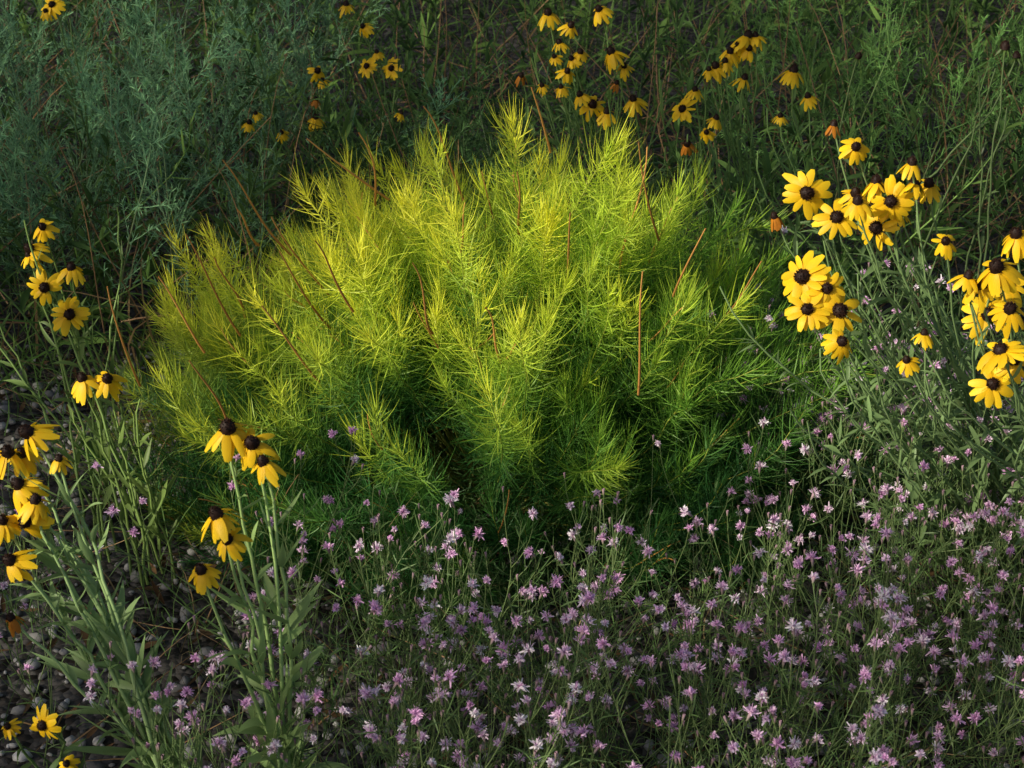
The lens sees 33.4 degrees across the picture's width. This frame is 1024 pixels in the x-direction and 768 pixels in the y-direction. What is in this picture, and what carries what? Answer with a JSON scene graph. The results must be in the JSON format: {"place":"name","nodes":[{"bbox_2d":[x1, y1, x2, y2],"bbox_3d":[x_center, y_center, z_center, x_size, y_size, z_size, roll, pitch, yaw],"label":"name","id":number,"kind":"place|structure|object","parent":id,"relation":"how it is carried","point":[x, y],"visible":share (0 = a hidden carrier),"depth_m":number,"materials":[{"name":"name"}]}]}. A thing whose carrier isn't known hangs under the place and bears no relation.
{"place":"outdoors","nodes":[
{"label":"outdoors","id":0,"kind":"place"},
{"bbox_2d":[0,0,1023,767],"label":"gravel ground","id":1,"kind":"structure","parent":0,"point":[58,686],"depth_m":3.05,"materials":[{"name":"soil"}]},
{"bbox_2d":[1,704,85,767],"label":"black eyed susan plant","id":2,"kind":"object","parent":1,"relation":"on","point":[43,723],"visible":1,"depth_m":2.15,"materials":[{"name":"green plant"}]},
{"bbox_2d":[0,0,113,257],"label":"black eyed susan plant","id":3,"kind":"object","parent":1,"relation":"on","point":[52,8],"visible":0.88,"depth_m":3.85,"materials":[{"name":"green plant"}]},
{"bbox_2d":[0,216,166,574],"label":"black eyed susan plant","id":4,"kind":"object","parent":1,"relation":"on","point":[72,312],"visible":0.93,"depth_m":2.88,"materials":[{"name":"green plant"}]},
{"bbox_2d":[0,422,213,767],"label":"black eyed susan plant","id":5,"kind":"object","parent":1,"relation":"on","point":[32,518],"visible":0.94,"depth_m":2.21,"materials":[{"name":"green plant"}]},
{"bbox_2d":[67,371,180,585],"bbox_3d":[-0.648,0.147,2.855,0.178,0.399,0.172,0,27,0],"label":"black eyed susan plant","id":6,"kind":"object","parent":1,"relation":"on","point":[81,388],"visible":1,"depth_m":2.83,"materials":[{"name":"green plant"}]},
{"bbox_2d":[0,0,470,357],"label":"feathery sagebrush","id":7,"kind":"object","parent":1,"relation":"on","point":[12,194],"visible":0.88,"depth_m":3.93,"materials":[{"name":"green plant"}]},
{"bbox_2d":[177,417,349,767],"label":"black eyed susan plant","id":8,"kind":"object","parent":1,"relation":"on","point":[231,434],"visible":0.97,"depth_m":2.08,"materials":[{"name":"green plant"}]},
{"bbox_2d":[240,96,373,265],"bbox_3d":[-0.463,-0.431,3.907,0.287,0.474,0.417,0,27,0],"label":"black eyed susan plant","id":9,"kind":"object","parent":1,"relation":"on","point":[248,125],"visible":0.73,"depth_m":3.87,"materials":[{"name":"green plant"}]},
{"bbox_2d":[271,0,445,236],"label":"black eyed susan plant","id":10,"kind":"object","parent":1,"relation":"on","point":[367,67],"visible":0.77,"depth_m":3.85,"materials":[{"name":"green plant"}]},
{"bbox_2d":[73,87,913,657],"bbox_3d":[-0.031,-0.097,3.032,1.568,0.942,1.117,0,27,0],"label":"threadleaf bluestar shrub","id":11,"kind":"object","parent":1,"relation":"on","point":[581,361],"visible":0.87,"depth_m":2.88,"materials":[{"name":"green plant"}]},
{"bbox_2d":[0,225,1023,767],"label":"purple wildflower patch","id":12,"kind":"object","parent":1,"relation":"on","point":[868,727],"visible":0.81,"depth_m":2.32,"materials":[{"name":"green plant"}]},
{"bbox_2d":[0,0,1023,767],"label":"dry twigs","id":13,"kind":"object","parent":1,"relation":"on","point":[502,180],"visible":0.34,"depth_m":4.22,"materials":[{"name":"plant"}]},
{"bbox_2d":[0,0,1023,424],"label":"background weeds","id":14,"kind":"object","parent":1,"relation":"on","point":[636,54],"visible":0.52,"depth_m":4.38,"materials":[{"name":"green plant"}]},
{"bbox_2d":[0,239,1023,767],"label":"weeds","id":15,"kind":"object","parent":1,"relation":"on","point":[658,637],"visible":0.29,"depth_m":2.70,"materials":[{"name":"green plant"}]},
{"bbox_2d":[0,338,1023,767],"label":"gravel stones","id":16,"kind":"object","parent":1,"relation":"on","point":[36,664],"visible":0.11,"depth_m":2.78,"materials":[{"name":"grey gravel"}]},
{"bbox_2d":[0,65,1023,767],"bbox_3d":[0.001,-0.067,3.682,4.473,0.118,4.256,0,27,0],"label":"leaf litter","id":17,"kind":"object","parent":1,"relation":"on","point":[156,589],"visible":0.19,"depth_m":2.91,"materials":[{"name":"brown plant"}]},
{"bbox_2d":[299,41,739,280],"bbox_3d":[0.008,-0.428,3.841,1.031,0.529,0.702,0,27,0],"label":"feathery sagebrush","id":18,"kind":"object","parent":1,"relation":"on","point":[463,151],"visible":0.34,"depth_m":3.86,"materials":[{"name":"green plant"}]},
{"bbox_2d":[496,4,676,303],"bbox_3d":[0.179,-0.425,3.582,0.266,0.759,0.437,17,31,30],"label":"black eyed susan plant","id":19,"kind":"object","parent":1,"relation":"on","point":[591,107],"visible":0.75,"depth_m":3.43,"materials":[{"name":"green plant"}]},
{"bbox_2d":[658,29,800,351],"bbox_3d":[0.469,-0.384,3.522,0.272,0.742,0.442,12,29,22],"label":"black eyed susan plant","id":20,"kind":"object","parent":1,"relation":"on","point":[741,49],"visible":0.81,"depth_m":3.42,"materials":[{"name":"green plant"}]},
{"bbox_2d":[756,64,870,332],"bbox_3d":[0.631,-0.343,3.505,0.202,0.683,0.426,20,33,33],"label":"black eyed susan plant","id":21,"kind":"object","parent":1,"relation":"on","point":[791,76],"visible":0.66,"depth_m":3.39,"materials":[{"name":"green plant"}]},
{"bbox_2d":[710,0,1023,269],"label":"feathery sagebrush","id":22,"kind":"object","parent":1,"relation":"on","point":[899,29],"visible":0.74,"depth_m":4.12,"materials":[{"name":"green plant"}]},
{"bbox_2d":[719,251,1023,606],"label":"black eyed susan plant","id":23,"kind":"object","parent":1,"relation":"on","point":[814,285],"visible":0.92,"depth_m":2.58,"materials":[{"name":"green plant"}]},
{"bbox_2d":[770,119,1023,558],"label":"black eyed susan plant","id":24,"kind":"object","parent":1,"relation":"on","point":[894,205],"visible":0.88,"depth_m":2.60,"materials":[{"name":"green plant"}]},
{"bbox_2d":[801,40,1022,381],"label":"black eyed susan plant","id":25,"kind":"object","parent":1,"relation":"on","point":[1005,47],"visible":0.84,"depth_m":3.19,"materials":[{"name":"green plant"}]},
{"bbox_2d":[910,226,1023,546],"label":"black eyed susan plant","id":26,"kind":"object","parent":1,"relation":"on","point":[1006,357],"visible":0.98,"depth_m":2.37,"materials":[{"name":"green plant"}]}
]}

